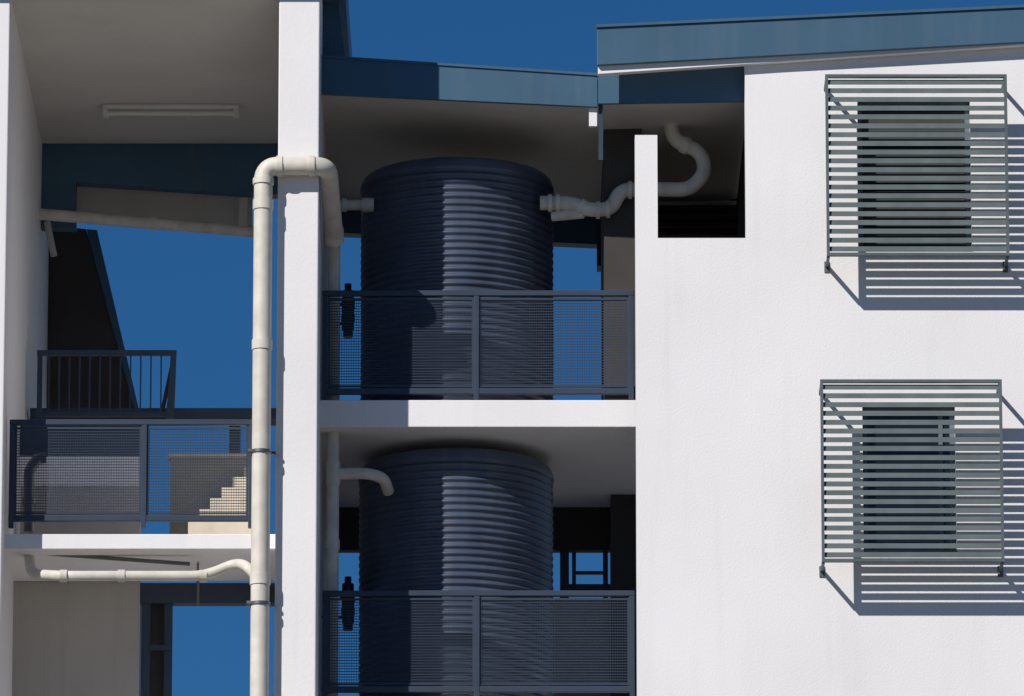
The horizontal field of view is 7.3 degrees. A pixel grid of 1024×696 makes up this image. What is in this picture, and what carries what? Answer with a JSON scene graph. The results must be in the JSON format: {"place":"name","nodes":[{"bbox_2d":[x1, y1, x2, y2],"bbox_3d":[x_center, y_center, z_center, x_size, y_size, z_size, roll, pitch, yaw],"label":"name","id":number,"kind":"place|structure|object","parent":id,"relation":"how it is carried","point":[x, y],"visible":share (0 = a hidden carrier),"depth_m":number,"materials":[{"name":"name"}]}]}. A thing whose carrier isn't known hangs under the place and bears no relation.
{"place":"outdoors","nodes":[
{"label":"outdoors","id":0,"kind":"place"},
{"bbox_2d":[169,454,250,533],"bbox_3d":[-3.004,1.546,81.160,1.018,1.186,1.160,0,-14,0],"label":"concrete staircase","id":1,"kind":"structure","parent":0,"point":[208,527],"depth_m":81.63,"materials":[{"name":"beige concrete"}]},
{"bbox_2d":[77,0,1023,695],"label":"sky","id":2,"kind":"structure","parent":0,"point":[190,294],"materials":[{"name":"blue"}]},
{"label":"ground","id":3,"kind":"structure","parent":0,"visible":0},
{"bbox_2d":[0,0,48,695],"bbox_3d":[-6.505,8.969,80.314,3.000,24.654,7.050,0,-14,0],"label":"wall","id":4,"kind":"structure","parent":3,"relation":"on","point":[24,257],"depth_m":80.64,"materials":[{"name":"white paint"}]},
{"bbox_2d":[20,457,138,487],"bbox_3d":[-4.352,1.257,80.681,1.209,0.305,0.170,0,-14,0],"label":"walkway parapet band","id":5,"kind":"object","parent":4,"relation":"attached to","point":[87,473],"visible":0.43,"depth_m":80.59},
{"bbox_2d":[20,426,139,455],"bbox_3d":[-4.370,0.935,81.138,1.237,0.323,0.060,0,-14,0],"label":"walkway dark panel","id":6,"kind":"object","parent":4,"relation":"attached to","point":[79,450],"visible":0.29,"depth_m":81.10,"materials":[{"name":"grey metal"}]},
{"bbox_2d":[47,228,132,407],"bbox_3d":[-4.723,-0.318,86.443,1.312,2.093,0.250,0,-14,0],"label":"raking wall","id":7,"kind":"structure","parent":4,"relation":"attached to","point":[78,317],"depth_m":86.28,"materials":[{"name":"grey paint"}]},
{"bbox_2d":[87,229,137,407],"bbox_3d":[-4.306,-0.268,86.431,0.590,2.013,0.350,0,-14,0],"label":"raking fascia","id":8,"kind":"structure","parent":7,"relation":"attached to","point":[94,241],"depth_m":86.32,"materials":[{"name":"black metal"}]},
{"bbox_2d":[37,350,176,418],"bbox_3d":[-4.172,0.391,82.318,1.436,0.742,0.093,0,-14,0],"label":"stair guard rail","id":9,"kind":"object","parent":4,"relation":"attached to","point":[169,392],"visible":0.96,"depth_m":82.30,"materials":[{"name":"grey metal"}]},
{"bbox_2d":[39,198,253,256],"bbox_3d":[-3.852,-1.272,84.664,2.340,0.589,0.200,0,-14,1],"label":"ceiling pipe","id":10,"kind":"object","parent":4,"relation":"attached to","point":[243,229],"visible":0.84,"depth_m":84.61,"materials":[{"name":"plastic"}]},
{"bbox_2d":[41,143,277,231],"bbox_3d":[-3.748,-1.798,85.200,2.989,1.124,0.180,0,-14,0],"label":"beam","id":11,"kind":"structure","parent":4,"relation":"attached to","point":[225,169],"depth_m":85.14,"materials":[{"name":"paint"}]},
{"bbox_2d":[77,186,251,225],"bbox_3d":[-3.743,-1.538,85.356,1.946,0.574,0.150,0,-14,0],"label":"lining","id":12,"kind":"object","parent":11,"relation":"attached to","point":[197,207],"visible":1,"depth_m":85.28,"materials":[{"name":"white paint"}]},
{"bbox_2d":[322,0,351,56],"bbox_3d":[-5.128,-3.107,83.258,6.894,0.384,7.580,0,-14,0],"label":"roof","id":13,"kind":"structure","parent":4,"relation":"on","point":[343,5],"depth_m":81.76,"materials":[{"name":"blue metal"}]},
{"bbox_2d":[12,581,140,695],"bbox_3d":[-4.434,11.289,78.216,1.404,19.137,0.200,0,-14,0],"label":"walkway back wall","id":14,"kind":"structure","parent":3,"relation":"on","point":[76,638],"depth_m":80.20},
{"bbox_2d":[140,603,150,695],"bbox_3d":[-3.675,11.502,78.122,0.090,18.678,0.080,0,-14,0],"label":"post","id":15,"kind":"object","parent":3,"relation":"on","point":[145,646],"visible":1,"depth_m":80.20,"materials":[{"name":"black metal"}]},
{"bbox_2d":[150,645,171,649],"bbox_3d":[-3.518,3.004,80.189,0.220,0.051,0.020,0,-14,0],"label":"rail","id":16,"kind":"object","parent":15,"relation":"attached to","point":[160,647],"visible":1,"depth_m":80.18,"materials":[{"name":"black metal"}]},
{"bbox_2d":[150,606,164,695],"bbox_3d":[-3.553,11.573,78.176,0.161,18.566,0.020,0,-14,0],"label":"dark infill","id":17,"kind":"object","parent":3,"relation":"on","point":[157,656],"visible":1,"depth_m":80.29,"materials":[{"name":"black"}]},
{"bbox_2d":[247,155,343,695],"bbox_3d":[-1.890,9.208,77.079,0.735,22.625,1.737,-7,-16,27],"label":"drain pipe","id":18,"kind":"object","parent":3,"relation":"on","point":[261,452],"visible":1,"depth_m":78.74,"materials":[{"name":"plastic"}]},
{"bbox_2d":[24,555,250,604],"bbox_3d":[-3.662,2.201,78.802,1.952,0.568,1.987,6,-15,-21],"label":"waste pipe","id":19,"kind":"object","parent":18,"relation":"attached to","point":[34,572],"visible":1,"depth_m":78.64,"materials":[{"name":"plastic"}]},
{"bbox_2d":[274,0,327,695],"bbox_3d":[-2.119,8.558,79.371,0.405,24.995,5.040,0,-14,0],"label":"column wall","id":20,"kind":"structure","parent":3,"relation":"on","point":[301,493],"depth_m":78.97,"materials":[{"name":"white paint"}]},
{"bbox_2d":[4,534,274,580],"bbox_3d":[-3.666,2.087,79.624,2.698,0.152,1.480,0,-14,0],"label":"walkway slab","id":21,"kind":"structure","parent":20,"relation":"attached to","point":[206,551],"depth_m":79.00,"materials":[{"name":"white concrete"}]},
{"bbox_2d":[22,454,45,532],"bbox_3d":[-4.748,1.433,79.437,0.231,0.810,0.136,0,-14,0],"label":"service riser pipe","id":22,"kind":"object","parent":21,"relation":"on","point":[28,527],"visible":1,"depth_m":79.40,"materials":[{"name":"grey plastic"}]},
{"bbox_2d":[20,487,140,533],"bbox_3d":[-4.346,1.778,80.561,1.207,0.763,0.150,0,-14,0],"label":"walkway parapet","id":23,"kind":"structure","parent":21,"relation":"on","point":[87,527],"depth_m":80.52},
{"bbox_2d":[8,419,251,528],"bbox_3d":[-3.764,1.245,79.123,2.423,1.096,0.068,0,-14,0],"label":"balcony railing","id":24,"kind":"object","parent":21,"relation":"on","point":[143,517],"visible":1,"depth_m":79.12,"materials":[{"name":"grey metal"}]},
{"bbox_2d":[11,0,278,142],"bbox_3d":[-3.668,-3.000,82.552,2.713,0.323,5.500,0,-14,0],"label":"ceiling","id":25,"kind":"structure","parent":20,"relation":"attached to","point":[85,60],"depth_m":82.27,"materials":[{"name":"paint"}]},
{"bbox_2d":[102,104,238,117],"bbox_3d":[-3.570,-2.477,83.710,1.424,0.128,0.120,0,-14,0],"label":"fluorescent light","id":26,"kind":"object","parent":25,"relation":"attached to","point":[170,110],"visible":1,"depth_m":83.66,"materials":[{"name":"plastic"}]},
{"bbox_2d":[30,408,275,425],"bbox_3d":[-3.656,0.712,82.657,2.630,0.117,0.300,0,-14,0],"label":"bridge beam","id":27,"kind":"structure","parent":20,"relation":"attached to","point":[212,413],"depth_m":82.51,"materials":[{"name":"grey metal"}]},
{"bbox_2d":[229,426,240,452],"bbox_3d":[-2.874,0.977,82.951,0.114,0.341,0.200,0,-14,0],"label":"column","id":28,"kind":"structure","parent":27,"relation":"attached to","point":[234,440],"depth_m":82.86,"materials":[{"name":"grey metal"}]},
{"bbox_2d":[140,583,274,605],"bbox_3d":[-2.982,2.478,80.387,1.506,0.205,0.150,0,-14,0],"label":"beam","id":29,"kind":"structure","parent":20,"relation":"attached to","point":[210,594],"depth_m":80.32,"materials":[{"name":"black metal"}]},
{"bbox_2d":[164,604,172,695],"bbox_3d":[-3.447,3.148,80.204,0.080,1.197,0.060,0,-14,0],"label":"post","id":30,"kind":"object","parent":29,"relation":"attached to","point":[168,626],"visible":1,"depth_m":80.20,"materials":[{"name":"black metal"}]},
{"bbox_2d":[338,576,354,630],"bbox_3d":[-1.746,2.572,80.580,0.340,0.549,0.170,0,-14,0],"label":"black valve assembly","id":31,"kind":"object","parent":20,"relation":"attached to","point":[347,584],"visible":0.52,"depth_m":80.54,"materials":[{"name":"plastic"}]},
{"bbox_2d":[340,283,354,337],"bbox_3d":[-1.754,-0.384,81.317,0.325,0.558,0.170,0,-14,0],"label":"black valve assembly","id":32,"kind":"object","parent":20,"relation":"attached to","point":[347,286],"visible":0.46,"depth_m":81.27,"materials":[{"name":"plastic"}]},
{"bbox_2d":[339,507,609,552],"bbox_3d":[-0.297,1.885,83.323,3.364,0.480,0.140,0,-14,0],"label":"beam","id":33,"kind":"structure","parent":20,"relation":"attached to","point":[581,529],"depth_m":83.25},
{"bbox_2d":[572,552,575,585],"bbox_3d":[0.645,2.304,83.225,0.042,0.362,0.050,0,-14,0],"label":"window bar","id":34,"kind":"object","parent":33,"relation":"hanging from","point":[573,568],"depth_m":83.20,"materials":[{"name":"black metal"}]},
{"bbox_2d":[576,571,602,574],"bbox_3d":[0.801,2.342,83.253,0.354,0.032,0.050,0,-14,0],"label":"window bar","id":35,"kind":"object","parent":34,"relation":"attached to","point":[589,572],"depth_m":83.23,"materials":[{"name":"black metal"}]},
{"bbox_2d":[320,400,635,506],"bbox_3d":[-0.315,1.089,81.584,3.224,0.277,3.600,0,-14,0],"label":"balcony slab","id":36,"kind":"structure","parent":20,"relation":"attached to","point":[584,451],"depth_m":80.12,"materials":[{"name":"white concrete"}]},
{"bbox_2d":[360,157,553,399],"bbox_3d":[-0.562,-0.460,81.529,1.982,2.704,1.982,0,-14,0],"label":"water tank","id":37,"kind":"object","parent":36,"relation":"on","point":[457,223],"visible":0.68,"depth_m":80.82,"materials":[{"name":"metal"}]},
{"bbox_2d":[340,198,373,211],"bbox_3d":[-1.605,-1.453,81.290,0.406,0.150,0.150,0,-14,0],"label":"tank inlet pipe","id":38,"kind":"object","parent":37,"relation":"attached to","point":[365,204],"visible":0.86,"depth_m":81.24,"materials":[{"name":"plastic"}]},
{"bbox_2d":[322,290,633,399],"bbox_3d":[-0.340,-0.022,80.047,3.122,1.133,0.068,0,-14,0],"label":"balcony railing","id":39,"kind":"object","parent":36,"relation":"on","point":[476,389],"visible":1,"depth_m":80.05,"materials":[{"name":"grey metal"}]},
{"bbox_2d":[601,128,641,399],"bbox_3d":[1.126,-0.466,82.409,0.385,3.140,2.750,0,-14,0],"label":"pillar","id":40,"kind":"structure","parent":36,"relation":"on","point":[618,243],"depth_m":81.17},
{"bbox_2d":[322,80,744,204],"bbox_3d":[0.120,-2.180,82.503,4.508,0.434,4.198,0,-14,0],"label":"central roof soffit","id":41,"kind":"structure","parent":20,"relation":"attached to","point":[365,137],"depth_m":81.88,"materials":[{"name":"white paint"}]},
{"bbox_2d":[322,4,344,55],"bbox_3d":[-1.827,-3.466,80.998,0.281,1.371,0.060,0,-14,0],"label":"roof gable end","id":42,"kind":"structure","parent":41,"relation":"on","point":[332,42],"depth_m":80.90,"materials":[{"name":"blue metal"}]},
{"bbox_2d":[321,58,596,107],"bbox_3d":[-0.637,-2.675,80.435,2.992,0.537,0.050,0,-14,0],"label":"central fascia","id":43,"kind":"structure","parent":41,"relation":"attached to","point":[359,78],"depth_m":80.40,"materials":[{"name":"blue metal"}]},
{"bbox_2d":[321,55,596,75],"bbox_3d":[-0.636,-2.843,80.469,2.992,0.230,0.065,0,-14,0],"label":"central capping","id":44,"kind":"object","parent":43,"relation":"on","point":[458,65],"visible":0.64,"depth_m":80.44,"materials":[{"name":"blue metal"}]},
{"bbox_2d":[341,210,596,248],"bbox_3d":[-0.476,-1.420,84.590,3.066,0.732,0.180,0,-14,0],"label":"beam","id":45,"kind":"structure","parent":41,"relation":"attached to","point":[577,233],"depth_m":84.46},
{"bbox_2d":[589,108,596,127],"bbox_3d":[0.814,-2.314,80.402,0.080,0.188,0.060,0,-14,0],"label":"fascia bracket","id":46,"kind":"object","parent":41,"relation":"attached to","point":[592,117],"visible":1,"depth_m":80.37,"materials":[{"name":"white metal"}]},
{"bbox_2d":[597,217,600,271],"bbox_3d":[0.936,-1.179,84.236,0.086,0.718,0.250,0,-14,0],"label":"downstand","id":47,"kind":"object","parent":41,"relation":"attached to","point":[598,245],"visible":0.5,"depth_m":84.09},
{"bbox_2d":[598,105,602,161],"bbox_3d":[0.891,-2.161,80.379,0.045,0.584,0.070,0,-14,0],"label":"corner post","id":48,"kind":"object","parent":41,"relation":"attached to","point":[600,133],"visible":1,"depth_m":80.34,"materials":[{"name":"metal"}]},
{"bbox_2d":[540,123,710,220],"bbox_3d":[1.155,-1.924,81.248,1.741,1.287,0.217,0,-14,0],"label":"overflow pipe","id":49,"kind":"object","parent":41,"relation":"attached to","point":[566,207],"visible":0.93,"depth_m":81.11,"materials":[{"name":"plastic"}]},
{"bbox_2d":[598,66,743,104],"bbox_3d":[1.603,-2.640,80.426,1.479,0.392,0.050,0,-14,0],"label":"central fascia return","id":50,"kind":"object","parent":41,"relation":"attached to","point":[719,85],"visible":1,"depth_m":80.39,"materials":[{"name":"blue metal"}]},
{"bbox_3d":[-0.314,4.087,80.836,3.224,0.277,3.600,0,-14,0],"label":"balcony slab","id":51,"kind":"object","parent":20,"relation":"attached to","visible":0},
{"bbox_2d":[325,431,393,695],"bbox_3d":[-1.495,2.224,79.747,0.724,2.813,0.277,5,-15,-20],"label":"downpipe","id":52,"kind":"object","parent":51,"relation":"on","point":[335,473],"visible":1,"depth_m":79.82,"materials":[{"name":"plastic"}]},
{"bbox_2d":[358,448,553,695],"bbox_3d":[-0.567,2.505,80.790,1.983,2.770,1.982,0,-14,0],"label":"water tank","id":53,"kind":"object","parent":51,"relation":"on","point":[459,519],"visible":0.83,"depth_m":80.09,"materials":[{"name":"metal"}]},
{"bbox_2d":[322,590,634,695],"bbox_3d":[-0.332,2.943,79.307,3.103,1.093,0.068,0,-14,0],"label":"balcony railing","id":54,"kind":"object","parent":51,"relation":"on","point":[476,688],"visible":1,"depth_m":79.31,"materials":[{"name":"grey metal"}]},
{"bbox_2d":[610,494,636,695],"bbox_3d":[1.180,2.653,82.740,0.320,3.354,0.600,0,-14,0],"label":"pillar","id":55,"kind":"structure","parent":51,"relation":"on","point":[622,541],"depth_m":82.54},
{"bbox_2d":[552,601,610,695],"bbox_3d":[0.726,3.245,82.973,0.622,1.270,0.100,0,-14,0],"label":"parapet","id":56,"kind":"structure","parent":55,"relation":"attached to","point":[583,654],"depth_m":82.96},
{"bbox_2d":[560,551,568,597],"bbox_3d":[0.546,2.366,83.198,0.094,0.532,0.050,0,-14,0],"label":"window bar","id":57,"kind":"object","parent":56,"relation":"on","point":[564,570],"depth_m":83.18,"materials":[{"name":"black metal"}]},
{"bbox_2d":[569,584,609,589],"bbox_3d":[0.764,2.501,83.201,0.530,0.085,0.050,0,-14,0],"label":"window bar","id":58,"kind":"object","parent":57,"relation":"attached to","point":[588,587],"depth_m":83.18,"materials":[{"name":"black metal"}]},
{"bbox_2d":[603,551,607,597],"bbox_3d":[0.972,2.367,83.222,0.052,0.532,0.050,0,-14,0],"label":"window bar","id":59,"kind":"object","parent":56,"relation":"on","point":[605,570],"depth_m":83.21,"materials":[{"name":"black metal"}]},
{"bbox_2d":[635,47,1023,695],"bbox_3d":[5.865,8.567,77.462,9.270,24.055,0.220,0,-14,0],"label":"render wall","id":60,"kind":"structure","parent":3,"relation":"on","point":[755,335],"depth_m":79.33,"materials":[{"name":"white paint"}]},
{"bbox_2d":[598,43,1023,75],"bbox_3d":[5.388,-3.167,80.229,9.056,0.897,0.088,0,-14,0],"label":"roof lining","id":61,"kind":"object","parent":60,"relation":"attached to","point":[651,67],"visible":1,"depth_m":80.12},
{"bbox_2d":[596,5,1023,31],"bbox_3d":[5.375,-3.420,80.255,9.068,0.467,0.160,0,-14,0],"label":"roof capping","id":62,"kind":"object","parent":61,"relation":"on","point":[808,16],"visible":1,"depth_m":80.15,"materials":[{"name":"blue metal"}]},
{"bbox_2d":[597,8,1023,65],"bbox_3d":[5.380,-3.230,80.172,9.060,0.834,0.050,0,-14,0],"label":"roof fascia","id":63,"kind":"structure","parent":61,"relation":"attached to","point":[628,45],"depth_m":80.12,"materials":[{"name":"blue metal"}]},
{"bbox_2d":[862,407,955,549],"bbox_3d":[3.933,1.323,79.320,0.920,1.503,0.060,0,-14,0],"label":"window frame","id":64,"kind":"object","parent":60,"relation":"attached to","point":[939,443],"visible":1,"depth_m":79.38,"materials":[{"name":"grey metal"}]},
{"bbox_2d":[867,416,950,549],"bbox_3d":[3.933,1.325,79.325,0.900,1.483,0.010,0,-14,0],"label":"window glass","id":65,"kind":"object","parent":64,"relation":"attached to","point":[906,471],"visible":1,"depth_m":79.33,"materials":[{"name":"black glass"}]},
{"bbox_2d":[864,550,956,551],"bbox_3d":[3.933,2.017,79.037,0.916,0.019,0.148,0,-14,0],"label":"window sill","id":66,"kind":"structure","parent":60,"relation":"attached to","point":[910,550],"depth_m":78.97,"materials":[{"name":"grey metal"}]},
{"bbox_2d":[819,379,1004,576],"bbox_3d":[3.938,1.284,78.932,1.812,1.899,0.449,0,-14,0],"label":"window sunshade","id":67,"kind":"object","parent":60,"relation":"attached to","point":[999,431],"depth_m":78.74,"materials":[{"name":"metal"}]},
{"bbox_2d":[857,102,970,245],"bbox_3d":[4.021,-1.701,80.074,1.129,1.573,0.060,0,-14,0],"label":"window frame top","id":68,"kind":"object","parent":60,"relation":"attached to","point":[916,104],"depth_m":80.18,"materials":[{"name":"grey metal"}]},
{"bbox_2d":[862,112,965,245],"bbox_3d":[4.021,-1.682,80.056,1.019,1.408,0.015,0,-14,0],"label":"window blind top","id":69,"kind":"object","parent":68,"relation":"attached to","point":[913,174],"depth_m":80.06,"materials":[{"name":"grey metal"}]},
{"bbox_2d":[862,111,965,245],"bbox_3d":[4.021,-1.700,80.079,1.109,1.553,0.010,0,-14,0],"label":"window glass top","id":70,"kind":"object","parent":68,"relation":"attached to","point":[914,190],"depth_m":80.04,"materials":[{"name":"grey glass"}]},
{"bbox_2d":[824,74,1009,271],"bbox_3d":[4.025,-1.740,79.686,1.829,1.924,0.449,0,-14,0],"label":"window sunshade","id":71,"kind":"object","parent":60,"relation":"attached to","point":[1004,125],"depth_m":79.50,"materials":[{"name":"metal"}]},
{"bbox_3d":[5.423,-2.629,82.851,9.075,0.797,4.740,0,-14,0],"label":"right roof body","id":72,"kind":"object","parent":60,"relation":"attached to","visible":0},
{"bbox_2d":[658,210,735,237],"bbox_3d":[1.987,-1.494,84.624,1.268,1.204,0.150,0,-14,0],"label":"louver slats","id":73,"kind":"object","parent":72,"relation":"attached to","point":[696,220],"depth_m":84.51,"materials":[{"name":"black metal"}]},
{"bbox_3d":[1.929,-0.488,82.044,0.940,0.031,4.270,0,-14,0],"label":"recess floor","id":74,"kind":"structure","parent":0,"visible":0},
{"bbox_2d":[736,127,744,237],"bbox_3d":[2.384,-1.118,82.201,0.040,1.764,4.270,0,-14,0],"label":"recess side wall","id":75,"kind":"structure","parent":74,"relation":"on","point":[740,219],"depth_m":82.40,"materials":[{"name":"white paint"}]}
]}

